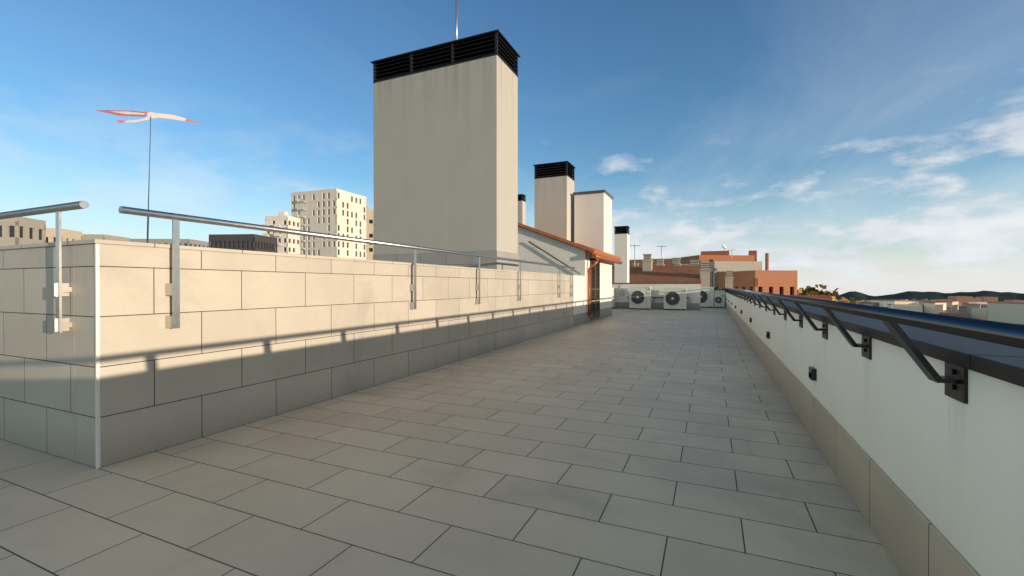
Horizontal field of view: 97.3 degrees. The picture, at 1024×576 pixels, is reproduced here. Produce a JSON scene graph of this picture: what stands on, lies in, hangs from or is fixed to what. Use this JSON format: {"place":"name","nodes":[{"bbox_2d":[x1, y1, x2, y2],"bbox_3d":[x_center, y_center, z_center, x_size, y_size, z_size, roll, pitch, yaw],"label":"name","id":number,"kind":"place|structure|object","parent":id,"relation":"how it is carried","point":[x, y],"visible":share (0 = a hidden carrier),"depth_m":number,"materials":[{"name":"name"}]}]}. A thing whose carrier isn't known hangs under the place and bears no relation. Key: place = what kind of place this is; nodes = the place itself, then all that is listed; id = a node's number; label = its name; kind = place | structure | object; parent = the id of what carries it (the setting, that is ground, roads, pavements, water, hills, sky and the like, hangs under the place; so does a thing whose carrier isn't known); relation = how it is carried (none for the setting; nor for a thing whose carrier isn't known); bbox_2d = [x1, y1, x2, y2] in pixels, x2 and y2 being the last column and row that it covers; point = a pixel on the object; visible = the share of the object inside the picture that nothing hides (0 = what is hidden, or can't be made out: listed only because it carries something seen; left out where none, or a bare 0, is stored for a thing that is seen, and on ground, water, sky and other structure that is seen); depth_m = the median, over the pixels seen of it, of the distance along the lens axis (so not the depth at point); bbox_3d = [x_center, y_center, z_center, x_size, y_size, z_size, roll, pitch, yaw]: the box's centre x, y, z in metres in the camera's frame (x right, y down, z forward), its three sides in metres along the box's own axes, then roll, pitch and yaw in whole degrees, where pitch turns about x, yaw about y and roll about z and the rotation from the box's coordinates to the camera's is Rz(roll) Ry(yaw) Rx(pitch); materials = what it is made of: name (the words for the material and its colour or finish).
{"place":"outdoors","nodes":[
{"label":"outdoors","id":0,"kind":"place"},
{"bbox_2d":[0,217,45,245],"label":"block","id":1,"kind":"structure","parent":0,"point":[19,230],"depth_m":81.67,"materials":[{"name":"beige paint"}]},
{"bbox_2d":[46,228,81,242],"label":"block","id":2,"kind":"structure","parent":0,"point":[70,235],"depth_m":92.01,"materials":[{"name":"beige paint"}]},
{"bbox_2d":[82,234,129,241],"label":"building","id":3,"kind":"structure","parent":0,"point":[98,236],"depth_m":140.50,"materials":[{"name":"beige paint"}]},
{"bbox_2d":[147,116,150,242],"bbox_3d":[-5.653,-1.011,6.995,0.114,3.320,0.022,0,0,0],"label":"kite pole","id":4,"kind":"object","parent":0,"point":[148,188],"visible":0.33,"depth_m":6.99,"materials":[{"name":"grey metal"}]},
{"bbox_2d":[96,110,203,123],"bbox_3d":[-5.598,-2.605,7.016,0.231,0.312,1.339,0,0,52],"label":"kite bird","id":5,"kind":"object","parent":4,"relation":"attached to","point":[153,115],"visible":1,"depth_m":6.92},
{"bbox_2d":[130,239,208,247],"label":"block","id":6,"kind":"structure","parent":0,"point":[190,242],"depth_m":200.52,"materials":[{"name":"beige paint"}]},
{"bbox_2d":[209,234,276,252],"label":"dark block","id":7,"kind":"structure","parent":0,"point":[254,242],"depth_m":120.28,"materials":[{"name":"grey concrete"}]},
{"bbox_2d":[262,212,299,253],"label":"block","id":8,"kind":"structure","parent":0,"point":[288,243],"depth_m":150.18,"materials":[{"name":"white paint"}]},
{"bbox_2d":[0,239,573,468],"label":"tiled wall","id":9,"kind":"structure","parent":0,"point":[118,371],"depth_m":3.28,"materials":[{"name":"tile"}]},
{"bbox_2d":[0,201,574,332],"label":"steel handrail","id":10,"kind":"object","parent":9,"relation":"on","point":[60,290],"visible":1,"depth_m":3.00,"materials":[{"name":"silver metal"}]},
{"bbox_2d":[291,189,366,258],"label":"white tower","id":11,"kind":"structure","parent":0,"point":[335,212],"depth_m":170.80,"materials":[{"name":"white paint"}]},
{"bbox_2d":[0,307,901,575],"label":"terrace floor","id":12,"kind":"structure","parent":0,"point":[641,442],"depth_m":2.47,"materials":[{"name":"tile"}]},
{"bbox_2d":[373,55,517,270],"bbox_3d":[-1.429,-1.835,9.568,2.974,5.140,1.034,0,0,24],"label":"shaft","id":13,"kind":"object","parent":12,"relation":"on","point":[445,158],"visible":0.73,"depth_m":9.01,"materials":[{"name":"white paint"}]},
{"bbox_2d":[371,0,519,82],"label":"chimney cap","id":14,"kind":"object","parent":13,"relation":"on","point":[476,47],"visible":0.66,"depth_m":9.07,"materials":[{"name":"black metal"}]},
{"bbox_2d":[518,194,525,224],"bbox_3d":[0.440,-2.491,23.987,0.480,4.900,0.480,0,0,24],"label":"chimney","id":15,"kind":"object","parent":12,"relation":"on","point":[521,210],"visible":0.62,"depth_m":23.78,"materials":[{"name":"white paint"}]},
{"bbox_2d":[518,226,611,322],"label":"wall","id":16,"kind":"structure","parent":12,"relation":"on","point":[578,259],"depth_m":13.56,"materials":[{"name":"white paint"}]},
{"bbox_2d":[535,176,573,241],"bbox_3d":[1.518,-2.519,16.041,1.190,2.640,0.920,0,0,24],"label":"shaft","id":17,"kind":"object","parent":16,"relation":"on","point":[554,205],"visible":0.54,"depth_m":15.62,"materials":[{"name":"white paint"}]},
{"bbox_2d":[533,161,575,180],"bbox_3d":[1.518,-4.084,16.033,1.270,0.490,1.000,0,0,24],"label":"chimney cap","id":18,"kind":"object","parent":17,"relation":"on","point":[556,169],"visible":0.85,"depth_m":15.68,"materials":[{"name":"black metal"}]},
{"bbox_2d":[528,241,580,273],"bbox_3d":[1.246,-0.905,13.341,1.620,1.032,0.084,0,0,24],"label":"stair rail","id":19,"kind":"object","parent":16,"relation":"attached to","point":[553,256],"visible":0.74,"depth_m":13.33,"materials":[{"name":"grey metal"}]},
{"bbox_2d":[518,223,620,260],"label":"stair roof tiles","id":20,"kind":"object","parent":16,"relation":"on","point":[591,250],"visible":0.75,"depth_m":13.36,"materials":[{"name":"orange tile"}]},
{"bbox_2d":[573,190,612,253],"bbox_3d":[2.917,-2.164,16.114,1.133,2.330,1.440,0,0,24],"label":"shaft","id":21,"kind":"object","parent":16,"relation":"on","point":[592,219],"visible":0.79,"depth_m":15.52,"materials":[{"name":"white paint"}]},
{"bbox_2d":[590,258,599,318],"bbox_3d":[2.576,0.041,14.085,0.086,1.880,1.210,0,0,24],"label":"shutter door","id":22,"kind":"structure","parent":16,"relation":"attached to","point":[595,287],"depth_m":14.03,"materials":[{"name":"black"}]},
{"bbox_2d":[588,252,621,320],"bbox_3d":[3.051,-0.038,14.667,0.347,1.996,4.100,0,0,24],"label":"gutter downpipe","id":23,"kind":"object","parent":16,"relation":"attached to","point":[598,257],"visible":0.98,"depth_m":13.15,"materials":[{"name":"orange metal"}]},
{"bbox_2d":[574,275,584,325],"bbox_3d":[1.756,0.340,12.510,0.258,1.360,1.197,0,0,24],"label":"wall panel","id":24,"kind":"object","parent":12,"relation":"on","point":[579,300],"depth_m":12.47,"materials":[{"name":"paint"}]},
{"bbox_2d":[612,287,614,308],"bbox_3d":[4.545,0.475,21.006,0.390,1.000,0.900,0,0,24],"label":"air conditioning unit","id":25,"kind":"object","parent":12,"relation":"on","point":[613,297],"visible":0.36,"depth_m":20.98,"materials":[{"name":"grey"}]},
{"bbox_2d":[614,226,629,282],"bbox_3d":[6.338,-1.286,25.994,0.800,4.470,0.800,0,0,24],"label":"shaft","id":26,"kind":"object","parent":12,"relation":"on","point":[621,248],"visible":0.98,"depth_m":25.66,"materials":[{"name":"white paint"}]},
{"bbox_2d":[629,286,651,309],"bbox_3d":[5.863,0.450,20.588,0.952,1.054,0.370,0,0,24],"label":"air conditioning unit","id":27,"kind":"object","parent":12,"relation":"on","point":[639,296],"visible":0.98,"depth_m":20.43,"materials":[{"name":"grey"}]},
{"bbox_2d":[612,283,725,309],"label":"wall","id":28,"kind":"structure","parent":12,"relation":"on","point":[657,290],"depth_m":20.67,"materials":[{"name":"white paint"}]},
{"bbox_2d":[620,291,689,309],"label":"air conditioner lines","id":29,"kind":"object","parent":28,"relation":"attached to","point":[622,293],"visible":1,"depth_m":20.71,"materials":[{"name":"black"}]},
{"bbox_2d":[664,288,686,310],"bbox_3d":[7.227,0.488,19.964,0.952,0.984,0.370,0,0,24],"label":"air conditioning unit","id":30,"kind":"object","parent":12,"relation":"on","point":[675,298],"visible":1,"depth_m":19.80,"materials":[{"name":"grey"}]},
{"bbox_2d":[700,287,713,307],"bbox_3d":[9.445,0.461,22.264,0.952,1.014,0.370,0,0,24],"label":"air conditioning unit","id":31,"kind":"object","parent":12,"relation":"on","point":[706,296],"visible":0.62,"depth_m":22.04,"materials":[{"name":"grey"}]},
{"bbox_2d":[714,293,724,307],"bbox_3d":[10.121,0.608,21.989,0.462,0.724,0.340,0,0,24],"label":"air conditioning unit","id":32,"kind":"object","parent":12,"relation":"on","point":[719,299],"visible":1,"depth_m":21.85,"materials":[{"name":"grey metal"}]},
{"bbox_2d":[725,292,1023,575],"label":"parapet","id":33,"kind":"structure","parent":12,"relation":"on","point":[928,473],"depth_m":1.64,"materials":[{"name":"white paint"}]},
{"bbox_2d":[726,298,816,380],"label":"wall lights","id":34,"kind":"object","parent":33,"relation":"attached to","point":[813,373],"visible":0.94,"depth_m":3.14,"materials":[{"name":"black paint"}]},
{"bbox_2d":[722,287,1023,403],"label":"parapet handrail","id":35,"kind":"object","parent":33,"relation":"attached to","point":[954,379],"visible":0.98,"depth_m":1.34,"materials":[{"name":"grey metal"}]},
{"bbox_2d":[730,290,1023,386],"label":"parapet coping","id":36,"kind":"object","parent":33,"relation":"on","point":[1000,362],"visible":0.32,"depth_m":1.44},
{"bbox_2d":[0,0,1023,295],"label":"sky","id":37,"kind":"structure","parent":0,"point":[868,147],"materials":[{"name":"blue"}]},
{"bbox_2d":[701,244,768,269],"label":"brick block roof","id":38,"kind":"structure","parent":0,"point":[753,252],"depth_m":76.16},
{"bbox_2d":[835,291,1023,324],"bbox_3d":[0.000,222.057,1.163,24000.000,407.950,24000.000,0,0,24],"label":"land","id":39,"kind":"structure","parent":0,"point":[917,295],"depth_m":1786.53,"materials":[{"name":"green plant"}]},
{"bbox_2d":[366,206,373,259],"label":"cream tower","id":40,"kind":"structure","parent":39,"relation":"on","point":[369,230],"depth_m":190.12,"materials":[{"name":"beige paint"}]},
{"bbox_2d":[680,255,754,263],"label":"brick block","id":41,"kind":"structure","parent":39,"relation":"on","point":[700,258],"depth_m":75.13,"materials":[{"name":"orange brick"}]},
{"bbox_2d":[681,261,761,288],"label":"building","id":42,"kind":"structure","parent":39,"relation":"on","point":[718,266],"depth_m":60.01,"materials":[{"name":"grey"}]},
{"bbox_2d":[612,259,831,300],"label":"neighbour roofs","id":43,"kind":"structure","parent":39,"relation":"on","point":[668,272],"depth_m":31.54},
{"bbox_2d":[629,245,733,287],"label":"chimneys","id":44,"kind":"object","parent":43,"relation":"on","point":[704,270],"visible":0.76,"depth_m":32.75,"materials":[{"name":"beige concrete"}]},
{"bbox_2d":[710,270,796,294],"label":"orange house","id":45,"kind":"structure","parent":39,"relation":"on","point":[782,282],"depth_m":52.19,"materials":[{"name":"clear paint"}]},
{"bbox_2d":[797,284,859,303],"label":"tree","id":46,"kind":"object","parent":39,"relation":"on","point":[809,290],"visible":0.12,"depth_m":60.07,"materials":[{"name":"green plant"}]},
{"bbox_2d":[837,296,1023,323],"bbox_3d":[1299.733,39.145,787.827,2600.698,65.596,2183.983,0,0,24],"label":"city","id":47,"kind":"object","parent":39,"relation":"on","point":[994,309],"visible":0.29,"depth_m":317.70,"materials":[{"name":"beige"}]}
]}

